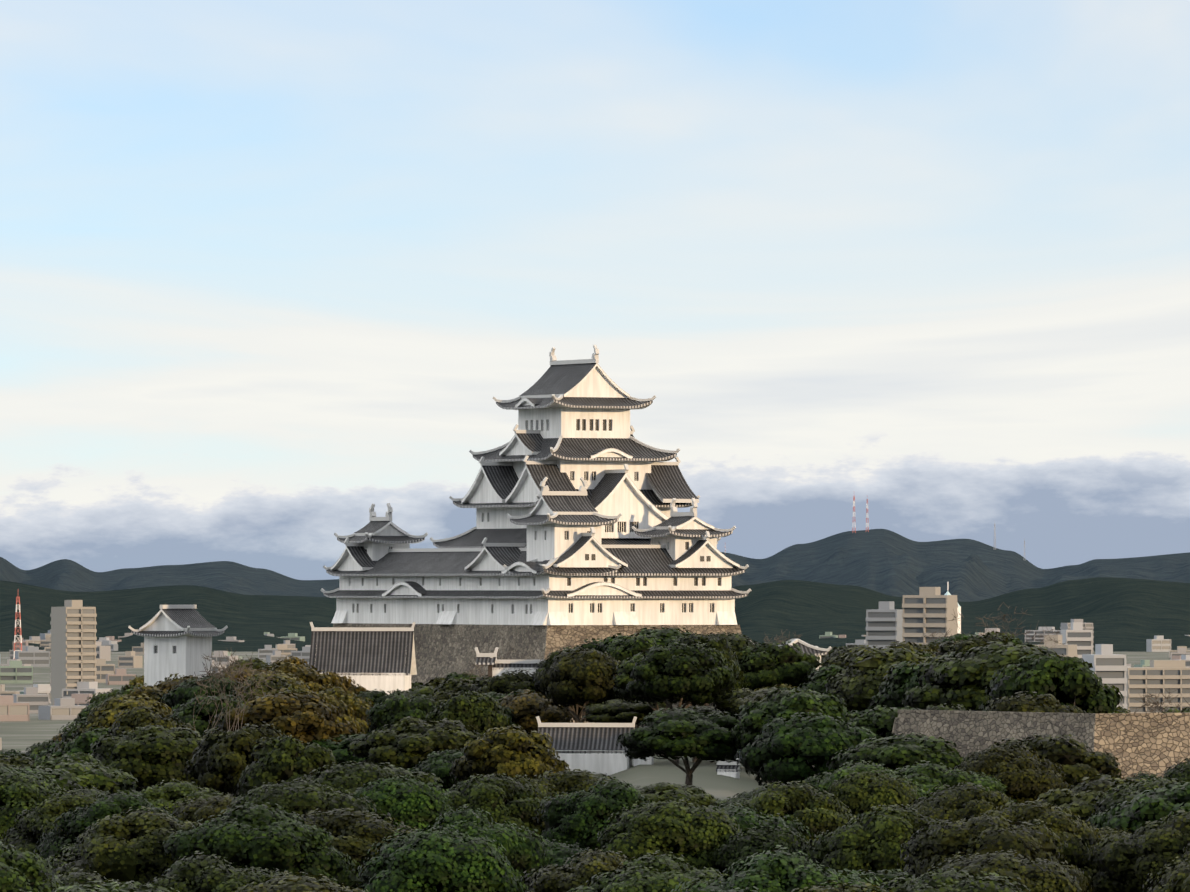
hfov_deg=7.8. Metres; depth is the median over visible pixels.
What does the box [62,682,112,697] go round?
town
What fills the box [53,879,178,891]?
tree
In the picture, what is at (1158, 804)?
tree
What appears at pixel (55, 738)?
tree
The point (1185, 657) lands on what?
town
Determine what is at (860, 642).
town
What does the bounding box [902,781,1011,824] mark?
tree
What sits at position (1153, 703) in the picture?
tree
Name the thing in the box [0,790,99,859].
tree
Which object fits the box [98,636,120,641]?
town
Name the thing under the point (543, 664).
tree
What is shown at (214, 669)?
town
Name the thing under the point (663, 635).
tree
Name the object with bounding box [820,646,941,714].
tree
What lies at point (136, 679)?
tree
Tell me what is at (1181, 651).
town
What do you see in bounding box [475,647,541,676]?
castle wall
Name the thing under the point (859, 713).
tree
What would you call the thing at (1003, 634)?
tree
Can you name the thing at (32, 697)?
town
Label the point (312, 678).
tree
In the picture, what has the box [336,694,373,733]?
tree
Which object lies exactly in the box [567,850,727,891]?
tree
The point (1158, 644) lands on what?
town
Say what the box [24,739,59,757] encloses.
tree
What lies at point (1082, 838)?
tree
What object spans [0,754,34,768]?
tree
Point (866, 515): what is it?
pylon
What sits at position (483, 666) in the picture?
tree
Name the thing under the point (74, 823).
tree
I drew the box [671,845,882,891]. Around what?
tree
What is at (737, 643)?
tree
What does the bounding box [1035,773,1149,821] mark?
tree
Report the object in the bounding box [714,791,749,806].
tree
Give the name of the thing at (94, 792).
tree
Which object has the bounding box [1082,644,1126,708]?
town block
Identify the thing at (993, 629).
town block
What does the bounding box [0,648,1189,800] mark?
ground
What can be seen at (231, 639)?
town
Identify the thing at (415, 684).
tree
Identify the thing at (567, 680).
tree
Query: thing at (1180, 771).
tree
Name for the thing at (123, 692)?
tree
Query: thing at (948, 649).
tree
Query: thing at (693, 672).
tree
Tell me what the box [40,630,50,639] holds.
town
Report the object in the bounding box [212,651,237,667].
town
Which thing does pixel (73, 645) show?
apartment building
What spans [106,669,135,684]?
town
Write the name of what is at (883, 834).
tree
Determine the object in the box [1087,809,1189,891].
tree
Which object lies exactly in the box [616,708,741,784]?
tree
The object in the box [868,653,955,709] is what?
tree
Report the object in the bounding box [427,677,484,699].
tree
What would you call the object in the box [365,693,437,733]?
tree
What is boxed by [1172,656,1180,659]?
town
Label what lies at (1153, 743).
castle rampart
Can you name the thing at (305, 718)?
tree
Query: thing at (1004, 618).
tree
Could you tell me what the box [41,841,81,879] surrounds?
tree
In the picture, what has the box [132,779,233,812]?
tree
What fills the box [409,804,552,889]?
tree
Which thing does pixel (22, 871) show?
tree
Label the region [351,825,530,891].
tree
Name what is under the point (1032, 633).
town
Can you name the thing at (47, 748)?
tree
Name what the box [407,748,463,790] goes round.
tree
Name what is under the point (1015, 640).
tree
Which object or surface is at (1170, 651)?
town
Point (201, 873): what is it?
tree
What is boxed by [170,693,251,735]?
tree
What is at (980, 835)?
tree
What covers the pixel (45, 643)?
town
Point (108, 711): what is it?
tree
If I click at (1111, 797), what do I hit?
tree
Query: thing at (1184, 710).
tree
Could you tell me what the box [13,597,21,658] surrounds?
comm tower
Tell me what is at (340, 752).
tree
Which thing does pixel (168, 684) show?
tree
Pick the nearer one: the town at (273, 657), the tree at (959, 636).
the tree at (959, 636)
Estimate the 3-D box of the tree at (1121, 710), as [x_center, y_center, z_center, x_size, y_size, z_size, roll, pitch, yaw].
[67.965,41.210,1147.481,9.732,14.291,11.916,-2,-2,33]
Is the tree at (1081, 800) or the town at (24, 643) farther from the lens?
the town at (24, 643)
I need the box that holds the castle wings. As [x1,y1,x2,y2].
[321,477,751,624]
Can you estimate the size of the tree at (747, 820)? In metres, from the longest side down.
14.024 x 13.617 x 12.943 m
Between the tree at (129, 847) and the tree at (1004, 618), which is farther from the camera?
the tree at (1004, 618)
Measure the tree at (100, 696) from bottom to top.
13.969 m
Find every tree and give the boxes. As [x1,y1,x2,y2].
[0,749,25,755]
[0,752,22,757]
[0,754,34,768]
[0,765,20,768]
[0,766,55,787]
[0,768,65,841]
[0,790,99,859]
[0,841,65,891]
[12,766,85,791]
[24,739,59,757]
[28,740,61,758]
[29,752,135,792]
[31,747,57,761]
[33,790,184,858]
[35,758,138,797]
[41,806,201,886]
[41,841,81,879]
[46,726,112,759]
[48,726,111,760]
[48,868,146,891]
[52,733,61,740]
[53,717,89,747]
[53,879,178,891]
[59,786,128,799]
[71,692,172,738]
[73,692,108,723]
[74,701,101,726]
[88,724,205,792]
[90,683,170,719]
[93,683,149,712]
[99,706,196,744]
[104,686,169,704]
[121,675,143,688]
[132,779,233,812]
[144,851,288,891]
[153,675,201,691]
[156,673,194,685]
[158,675,240,712]
[162,794,236,824]
[163,802,361,890]
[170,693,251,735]
[183,722,285,796]
[193,649,276,732]
[205,667,275,684]
[208,688,359,743]
[217,778,382,818]
[223,658,278,673]
[231,871,367,891]
[233,670,316,698]
[233,734,339,797]
[234,675,305,706]
[257,662,338,691]
[273,656,307,665]
[292,760,404,795]
[293,808,418,891]
[307,732,369,764]
[315,691,364,733]
[317,670,366,694]
[318,684,371,706]
[332,762,442,793]
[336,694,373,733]
[347,716,483,768]
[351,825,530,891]
[352,774,457,831]
[357,689,394,705]
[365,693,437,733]
[381,686,436,704]
[390,689,402,694]
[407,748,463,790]
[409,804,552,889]
[411,681,425,688]
[416,677,471,689]
[425,689,509,735]
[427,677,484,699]
[429,690,461,709]
[434,672,476,683]
[443,773,545,839]
[450,724,570,791]
[462,647,534,683]
[469,649,518,678]
[471,669,543,696]
[483,689,541,701]
[489,696,518,729]
[498,689,572,733]
[500,774,561,800]
[519,847,630,891]
[528,769,639,797]
[531,649,592,722]
[532,647,620,722]
[533,777,659,852]
[539,839,588,868]
[557,638,604,652]
[566,703,591,718]
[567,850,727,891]
[572,770,610,779]
[580,698,677,727]
[584,798,742,874]
[597,626,696,655]
[605,634,668,727]
[612,652,719,754]
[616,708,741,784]
[626,642,736,763]
[633,782,718,807]
[643,705,721,761]
[657,638,747,705]
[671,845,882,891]
[676,632,743,707]
[678,645,742,708]
[688,802,813,851]
[696,632,755,673]
[708,688,780,708]
[710,825,814,876]
[710,886,758,891]
[714,693,765,719]
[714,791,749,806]
[719,785,778,807]
[725,780,855,843]
[728,633,762,646]
[728,686,859,750]
[734,712,876,785]
[737,640,822,692]
[752,689,818,707]
[754,684,795,690]
[758,631,801,644]
[787,880,892,891]
[791,664,843,696]
[797,804,941,876]
[802,759,933,801]
[820,645,877,668]
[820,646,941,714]
[821,644,871,666]
[821,645,854,658]
[826,732,968,771]
[826,769,921,852]
[846,869,923,889]
[847,710,863,714]
[848,705,921,739]
[867,866,1031,891]
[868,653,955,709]
[877,641,931,652]
[885,703,971,736]
[890,760,1018,808]
[895,812,1093,891]
[900,648,929,659]
[902,641,1103,710]
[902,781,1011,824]
[913,650,933,658]
[916,640,957,653]
[921,602,1070,649]
[926,633,978,644]
[927,849,1081,891]
[935,633,1008,656]
[949,742,1069,806]
[959,635,1018,642]
[977,653,1122,712]
[982,631,1019,640]
[982,799,1101,891]
[985,691,1085,712]
[995,733,1121,789]
[999,638,1026,645]
[1022,643,1063,656]
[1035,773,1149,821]
[1081,777,1185,829]
[1087,782,1189,834]
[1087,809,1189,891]
[1090,827,1137,850]
[1114,706,1129,712]
[1127,688,1189,712]
[1129,770,1161,781]
[1143,855,1189,891]
[1156,707,1189,712]
[1161,756,1189,781]
[1172,840,1189,869]
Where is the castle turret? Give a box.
[128,605,227,685]
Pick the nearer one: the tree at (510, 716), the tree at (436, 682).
the tree at (510, 716)
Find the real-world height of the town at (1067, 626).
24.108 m
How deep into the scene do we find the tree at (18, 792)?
675.45 m
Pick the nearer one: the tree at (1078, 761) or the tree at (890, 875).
the tree at (890, 875)
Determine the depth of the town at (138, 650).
6158.56 m
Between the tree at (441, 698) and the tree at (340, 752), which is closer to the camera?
the tree at (340, 752)
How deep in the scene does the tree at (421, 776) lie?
763.79 m
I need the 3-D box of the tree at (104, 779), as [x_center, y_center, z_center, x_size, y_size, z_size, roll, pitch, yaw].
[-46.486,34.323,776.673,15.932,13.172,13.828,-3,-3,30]
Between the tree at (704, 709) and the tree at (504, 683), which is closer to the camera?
the tree at (704, 709)
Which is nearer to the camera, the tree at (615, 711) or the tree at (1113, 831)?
the tree at (1113, 831)
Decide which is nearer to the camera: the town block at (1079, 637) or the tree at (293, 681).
the tree at (293, 681)
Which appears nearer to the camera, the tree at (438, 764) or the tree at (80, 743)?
the tree at (438, 764)
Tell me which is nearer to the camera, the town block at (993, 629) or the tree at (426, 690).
the tree at (426, 690)
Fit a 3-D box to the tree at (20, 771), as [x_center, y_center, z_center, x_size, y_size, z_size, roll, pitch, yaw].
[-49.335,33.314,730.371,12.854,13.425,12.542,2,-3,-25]
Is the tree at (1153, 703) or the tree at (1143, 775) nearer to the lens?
the tree at (1143, 775)
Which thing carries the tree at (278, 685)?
on the ground
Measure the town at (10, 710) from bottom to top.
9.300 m
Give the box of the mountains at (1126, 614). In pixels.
[0,577,1189,651]
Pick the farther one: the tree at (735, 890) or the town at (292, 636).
the town at (292, 636)
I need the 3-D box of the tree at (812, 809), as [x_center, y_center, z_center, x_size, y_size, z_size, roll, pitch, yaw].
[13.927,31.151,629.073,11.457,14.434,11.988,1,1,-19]
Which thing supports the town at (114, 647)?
on the ground
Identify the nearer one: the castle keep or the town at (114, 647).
the castle keep
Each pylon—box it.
[852,496,855,532]
[866,499,868,531]
[994,523,995,549]
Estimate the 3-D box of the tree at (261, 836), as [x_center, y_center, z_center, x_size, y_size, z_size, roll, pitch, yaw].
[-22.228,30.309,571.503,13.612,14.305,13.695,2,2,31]
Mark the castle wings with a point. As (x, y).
(565, 567)
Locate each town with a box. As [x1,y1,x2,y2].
[0,659,30,665]
[0,684,19,694]
[0,695,29,720]
[9,646,44,658]
[12,687,48,712]
[13,638,27,649]
[15,647,49,666]
[23,636,39,643]
[33,684,50,702]
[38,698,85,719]
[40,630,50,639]
[40,637,50,646]
[44,643,50,658]
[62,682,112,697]
[71,694,92,705]
[96,637,116,643]
[96,642,110,660]
[96,659,114,682]
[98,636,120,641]
[101,640,117,650]
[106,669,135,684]
[118,633,132,637]
[118,651,142,667]
[132,643,143,654]
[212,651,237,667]
[212,660,225,673]
[218,637,243,641]
[258,645,277,659]
[266,651,287,665]
[272,644,296,657]
[281,633,304,641]
[284,640,294,647]
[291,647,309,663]
[819,632,837,637]
[846,640,865,645]
[1025,627,1060,641]
[1060,619,1093,651]
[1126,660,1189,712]
[1134,660,1149,666]
[1146,636,1170,651]
[1169,646,1189,657]
[1171,648,1189,659]
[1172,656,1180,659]
[1181,655,1189,659]
[1185,660,1189,666]
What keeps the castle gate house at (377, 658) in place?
on the ground
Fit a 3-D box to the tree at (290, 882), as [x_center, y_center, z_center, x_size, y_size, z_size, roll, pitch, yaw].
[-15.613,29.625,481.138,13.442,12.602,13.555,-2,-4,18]
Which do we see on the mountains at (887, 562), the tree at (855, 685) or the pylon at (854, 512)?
the pylon at (854, 512)
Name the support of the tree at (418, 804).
on the ground
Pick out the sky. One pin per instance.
(273, 272)
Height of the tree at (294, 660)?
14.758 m
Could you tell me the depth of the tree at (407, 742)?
859.69 m
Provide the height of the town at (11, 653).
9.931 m
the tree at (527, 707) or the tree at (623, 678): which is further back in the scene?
the tree at (527, 707)
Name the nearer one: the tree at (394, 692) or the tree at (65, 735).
the tree at (394, 692)
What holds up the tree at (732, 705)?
on the ground
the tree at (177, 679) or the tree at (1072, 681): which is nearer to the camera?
the tree at (1072, 681)
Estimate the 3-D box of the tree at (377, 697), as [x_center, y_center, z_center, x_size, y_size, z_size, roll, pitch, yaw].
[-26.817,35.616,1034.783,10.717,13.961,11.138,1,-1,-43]
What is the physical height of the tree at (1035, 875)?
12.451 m
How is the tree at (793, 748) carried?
on the ground
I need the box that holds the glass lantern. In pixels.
[944,582,960,633]
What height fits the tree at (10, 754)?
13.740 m
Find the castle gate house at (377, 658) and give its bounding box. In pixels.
[309,622,416,693]
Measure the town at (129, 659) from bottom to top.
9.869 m
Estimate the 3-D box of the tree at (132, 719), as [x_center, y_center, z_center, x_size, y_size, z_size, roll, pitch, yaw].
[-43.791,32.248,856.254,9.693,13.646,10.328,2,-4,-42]
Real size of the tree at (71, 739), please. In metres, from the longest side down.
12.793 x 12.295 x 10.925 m
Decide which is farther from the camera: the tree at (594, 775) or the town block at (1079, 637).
the town block at (1079, 637)
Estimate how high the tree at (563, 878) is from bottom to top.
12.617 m
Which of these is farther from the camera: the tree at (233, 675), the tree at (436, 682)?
the tree at (436, 682)
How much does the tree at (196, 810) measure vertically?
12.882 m
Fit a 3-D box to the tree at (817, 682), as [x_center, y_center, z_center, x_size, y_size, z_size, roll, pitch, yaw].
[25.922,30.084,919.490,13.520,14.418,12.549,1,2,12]
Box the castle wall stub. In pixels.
[716,758,740,777]
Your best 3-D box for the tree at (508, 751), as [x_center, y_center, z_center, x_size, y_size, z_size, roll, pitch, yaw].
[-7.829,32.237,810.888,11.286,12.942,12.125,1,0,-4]
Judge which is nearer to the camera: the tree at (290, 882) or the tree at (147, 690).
the tree at (290, 882)
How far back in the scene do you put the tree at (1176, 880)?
469.31 m
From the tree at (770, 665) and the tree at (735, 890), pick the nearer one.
the tree at (735, 890)
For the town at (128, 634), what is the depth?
7033.63 m
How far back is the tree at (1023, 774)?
732.88 m
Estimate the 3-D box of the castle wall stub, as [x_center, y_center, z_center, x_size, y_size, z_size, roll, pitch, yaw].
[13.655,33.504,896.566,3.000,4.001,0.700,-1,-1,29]
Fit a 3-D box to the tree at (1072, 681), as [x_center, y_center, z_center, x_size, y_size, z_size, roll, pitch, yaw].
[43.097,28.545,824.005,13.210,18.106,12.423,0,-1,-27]
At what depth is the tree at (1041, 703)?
808.87 m
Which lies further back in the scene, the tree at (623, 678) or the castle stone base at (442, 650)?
the castle stone base at (442, 650)
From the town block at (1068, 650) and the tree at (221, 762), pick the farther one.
the town block at (1068, 650)
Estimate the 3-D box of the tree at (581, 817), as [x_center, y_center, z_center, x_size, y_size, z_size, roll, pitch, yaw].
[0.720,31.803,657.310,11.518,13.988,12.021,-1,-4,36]
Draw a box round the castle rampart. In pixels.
[892,710,1189,779]
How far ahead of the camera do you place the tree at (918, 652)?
943.75 m
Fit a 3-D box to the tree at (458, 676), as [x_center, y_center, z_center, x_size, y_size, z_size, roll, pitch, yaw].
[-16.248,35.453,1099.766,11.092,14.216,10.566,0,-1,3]
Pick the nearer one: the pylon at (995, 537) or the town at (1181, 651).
the town at (1181, 651)
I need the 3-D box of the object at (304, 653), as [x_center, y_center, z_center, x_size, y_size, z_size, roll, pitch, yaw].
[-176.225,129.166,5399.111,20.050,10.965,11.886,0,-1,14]
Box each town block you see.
[0,661,32,683]
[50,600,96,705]
[866,601,902,648]
[902,587,957,644]
[985,628,999,632]
[1035,635,1077,656]
[1061,622,1092,658]
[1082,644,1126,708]
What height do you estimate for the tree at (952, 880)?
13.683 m
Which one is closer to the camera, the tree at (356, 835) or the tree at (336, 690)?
the tree at (356, 835)
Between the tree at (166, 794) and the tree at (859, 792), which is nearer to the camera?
the tree at (859, 792)
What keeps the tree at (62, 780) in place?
on the ground
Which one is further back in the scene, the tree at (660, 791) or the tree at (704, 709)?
the tree at (704, 709)
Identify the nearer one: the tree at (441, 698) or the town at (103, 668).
the tree at (441, 698)
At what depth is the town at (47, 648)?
5819.62 m
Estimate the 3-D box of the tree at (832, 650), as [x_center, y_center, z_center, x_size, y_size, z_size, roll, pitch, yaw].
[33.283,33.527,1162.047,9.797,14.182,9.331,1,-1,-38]
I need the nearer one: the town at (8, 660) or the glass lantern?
the glass lantern
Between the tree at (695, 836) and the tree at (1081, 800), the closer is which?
the tree at (695, 836)
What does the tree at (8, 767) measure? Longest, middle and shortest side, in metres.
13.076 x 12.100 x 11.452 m
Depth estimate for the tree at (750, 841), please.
582.04 m
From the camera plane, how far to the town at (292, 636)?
7067.91 m
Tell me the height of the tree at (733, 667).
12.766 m
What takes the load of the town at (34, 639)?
on the ground
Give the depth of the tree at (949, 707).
805.72 m
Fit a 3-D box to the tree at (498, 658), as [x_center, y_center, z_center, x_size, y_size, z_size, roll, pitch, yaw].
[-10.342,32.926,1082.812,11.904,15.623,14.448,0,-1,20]
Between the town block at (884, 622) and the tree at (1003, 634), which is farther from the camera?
the town block at (884, 622)
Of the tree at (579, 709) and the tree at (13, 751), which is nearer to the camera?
the tree at (579, 709)
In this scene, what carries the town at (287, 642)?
on the ground
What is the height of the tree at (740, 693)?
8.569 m
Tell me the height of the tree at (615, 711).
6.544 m
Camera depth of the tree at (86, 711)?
1138.06 m
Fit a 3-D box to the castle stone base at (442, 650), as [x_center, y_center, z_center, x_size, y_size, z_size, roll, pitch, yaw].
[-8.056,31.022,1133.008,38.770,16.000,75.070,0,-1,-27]
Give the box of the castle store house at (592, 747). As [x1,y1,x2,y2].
[536,716,653,774]
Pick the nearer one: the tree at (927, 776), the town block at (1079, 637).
the tree at (927, 776)
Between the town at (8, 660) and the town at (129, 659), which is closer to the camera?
the town at (8, 660)
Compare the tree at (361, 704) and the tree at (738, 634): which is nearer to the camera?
the tree at (361, 704)
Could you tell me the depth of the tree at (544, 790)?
689.90 m
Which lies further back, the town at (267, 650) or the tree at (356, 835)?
the town at (267, 650)
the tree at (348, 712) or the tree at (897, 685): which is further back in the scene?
the tree at (348, 712)
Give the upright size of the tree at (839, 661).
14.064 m
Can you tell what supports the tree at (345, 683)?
on the ground
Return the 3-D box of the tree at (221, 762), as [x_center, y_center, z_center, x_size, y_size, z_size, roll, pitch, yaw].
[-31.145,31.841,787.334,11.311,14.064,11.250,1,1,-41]
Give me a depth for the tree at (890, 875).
515.39 m
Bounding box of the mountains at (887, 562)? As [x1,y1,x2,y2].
[0,529,1189,601]
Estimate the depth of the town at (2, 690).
3559.03 m
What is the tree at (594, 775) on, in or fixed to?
on the ground
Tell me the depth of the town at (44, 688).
3628.66 m
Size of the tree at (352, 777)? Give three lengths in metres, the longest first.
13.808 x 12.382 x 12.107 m
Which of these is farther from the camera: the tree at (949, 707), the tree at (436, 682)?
the tree at (436, 682)
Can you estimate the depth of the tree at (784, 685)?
1015.53 m
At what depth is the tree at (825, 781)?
720.08 m
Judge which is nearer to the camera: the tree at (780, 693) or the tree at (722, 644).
the tree at (780, 693)
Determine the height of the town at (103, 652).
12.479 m
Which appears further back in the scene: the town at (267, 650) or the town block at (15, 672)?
the town at (267, 650)
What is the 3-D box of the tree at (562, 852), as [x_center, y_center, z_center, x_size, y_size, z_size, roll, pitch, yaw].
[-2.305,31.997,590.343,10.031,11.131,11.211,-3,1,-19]
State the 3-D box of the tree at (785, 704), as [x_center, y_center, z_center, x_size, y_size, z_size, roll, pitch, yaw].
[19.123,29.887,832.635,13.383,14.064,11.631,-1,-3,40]
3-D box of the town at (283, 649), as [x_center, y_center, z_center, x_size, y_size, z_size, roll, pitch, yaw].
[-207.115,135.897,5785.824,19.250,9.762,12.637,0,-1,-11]
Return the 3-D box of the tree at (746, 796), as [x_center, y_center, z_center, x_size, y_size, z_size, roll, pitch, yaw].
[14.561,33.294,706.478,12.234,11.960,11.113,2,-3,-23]
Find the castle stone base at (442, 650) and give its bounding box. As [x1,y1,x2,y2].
[333,623,741,726]
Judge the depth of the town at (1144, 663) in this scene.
4826.42 m
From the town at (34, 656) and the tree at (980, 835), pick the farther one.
the town at (34, 656)
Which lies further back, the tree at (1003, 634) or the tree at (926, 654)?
the tree at (1003, 634)
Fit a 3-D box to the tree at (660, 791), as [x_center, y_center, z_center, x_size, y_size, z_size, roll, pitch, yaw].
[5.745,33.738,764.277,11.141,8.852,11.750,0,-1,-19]
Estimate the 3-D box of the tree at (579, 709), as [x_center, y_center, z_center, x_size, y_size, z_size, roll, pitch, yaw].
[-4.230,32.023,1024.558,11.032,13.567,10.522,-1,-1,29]
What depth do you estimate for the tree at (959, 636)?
1203.62 m
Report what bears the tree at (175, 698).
on the ground
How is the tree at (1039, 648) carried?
on the ground
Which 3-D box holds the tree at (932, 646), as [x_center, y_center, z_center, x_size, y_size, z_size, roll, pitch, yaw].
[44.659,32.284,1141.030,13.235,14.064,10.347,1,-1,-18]
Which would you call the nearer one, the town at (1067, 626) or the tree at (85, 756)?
the tree at (85, 756)
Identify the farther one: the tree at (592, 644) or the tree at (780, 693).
the tree at (592, 644)
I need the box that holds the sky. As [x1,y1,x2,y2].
[0,0,1189,579]
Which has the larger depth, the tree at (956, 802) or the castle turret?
the castle turret
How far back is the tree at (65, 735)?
1056.19 m
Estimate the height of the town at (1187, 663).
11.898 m
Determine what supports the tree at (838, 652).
on the ground
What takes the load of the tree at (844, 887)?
on the ground
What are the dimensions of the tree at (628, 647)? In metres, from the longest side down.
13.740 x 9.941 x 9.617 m
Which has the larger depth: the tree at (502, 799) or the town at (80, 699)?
the town at (80, 699)
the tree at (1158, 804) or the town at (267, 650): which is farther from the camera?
the town at (267, 650)
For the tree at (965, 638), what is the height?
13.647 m
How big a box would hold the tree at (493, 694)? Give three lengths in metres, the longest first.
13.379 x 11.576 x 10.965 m
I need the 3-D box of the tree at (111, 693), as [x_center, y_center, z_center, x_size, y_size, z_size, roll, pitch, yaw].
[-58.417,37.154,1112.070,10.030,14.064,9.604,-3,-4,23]
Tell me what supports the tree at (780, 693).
on the ground
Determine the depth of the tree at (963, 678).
846.31 m
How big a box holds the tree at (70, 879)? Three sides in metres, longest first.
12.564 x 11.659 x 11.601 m
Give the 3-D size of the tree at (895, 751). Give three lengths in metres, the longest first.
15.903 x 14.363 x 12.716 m
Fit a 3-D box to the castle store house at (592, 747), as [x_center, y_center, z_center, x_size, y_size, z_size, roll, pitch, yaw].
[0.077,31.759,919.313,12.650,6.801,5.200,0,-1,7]
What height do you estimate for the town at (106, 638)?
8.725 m
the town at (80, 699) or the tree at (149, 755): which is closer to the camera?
the tree at (149, 755)
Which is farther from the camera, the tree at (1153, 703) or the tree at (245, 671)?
the tree at (1153, 703)
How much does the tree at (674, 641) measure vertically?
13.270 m
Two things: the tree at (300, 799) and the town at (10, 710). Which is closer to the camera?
the tree at (300, 799)
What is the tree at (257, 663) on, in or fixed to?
on the ground
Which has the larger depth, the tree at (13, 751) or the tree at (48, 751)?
the tree at (13, 751)
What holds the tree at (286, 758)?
on the ground
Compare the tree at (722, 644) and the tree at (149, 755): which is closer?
the tree at (149, 755)
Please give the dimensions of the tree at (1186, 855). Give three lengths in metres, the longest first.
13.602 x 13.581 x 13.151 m
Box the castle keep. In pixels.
[430,345,720,547]
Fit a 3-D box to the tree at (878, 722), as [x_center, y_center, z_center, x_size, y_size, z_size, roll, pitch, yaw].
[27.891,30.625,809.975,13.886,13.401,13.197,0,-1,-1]
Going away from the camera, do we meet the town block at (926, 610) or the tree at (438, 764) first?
the tree at (438, 764)
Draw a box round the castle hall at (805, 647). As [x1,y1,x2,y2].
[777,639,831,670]
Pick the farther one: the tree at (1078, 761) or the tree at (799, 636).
the tree at (799, 636)
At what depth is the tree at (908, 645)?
1124.74 m
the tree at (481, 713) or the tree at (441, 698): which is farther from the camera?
the tree at (441, 698)
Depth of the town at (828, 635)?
6875.05 m

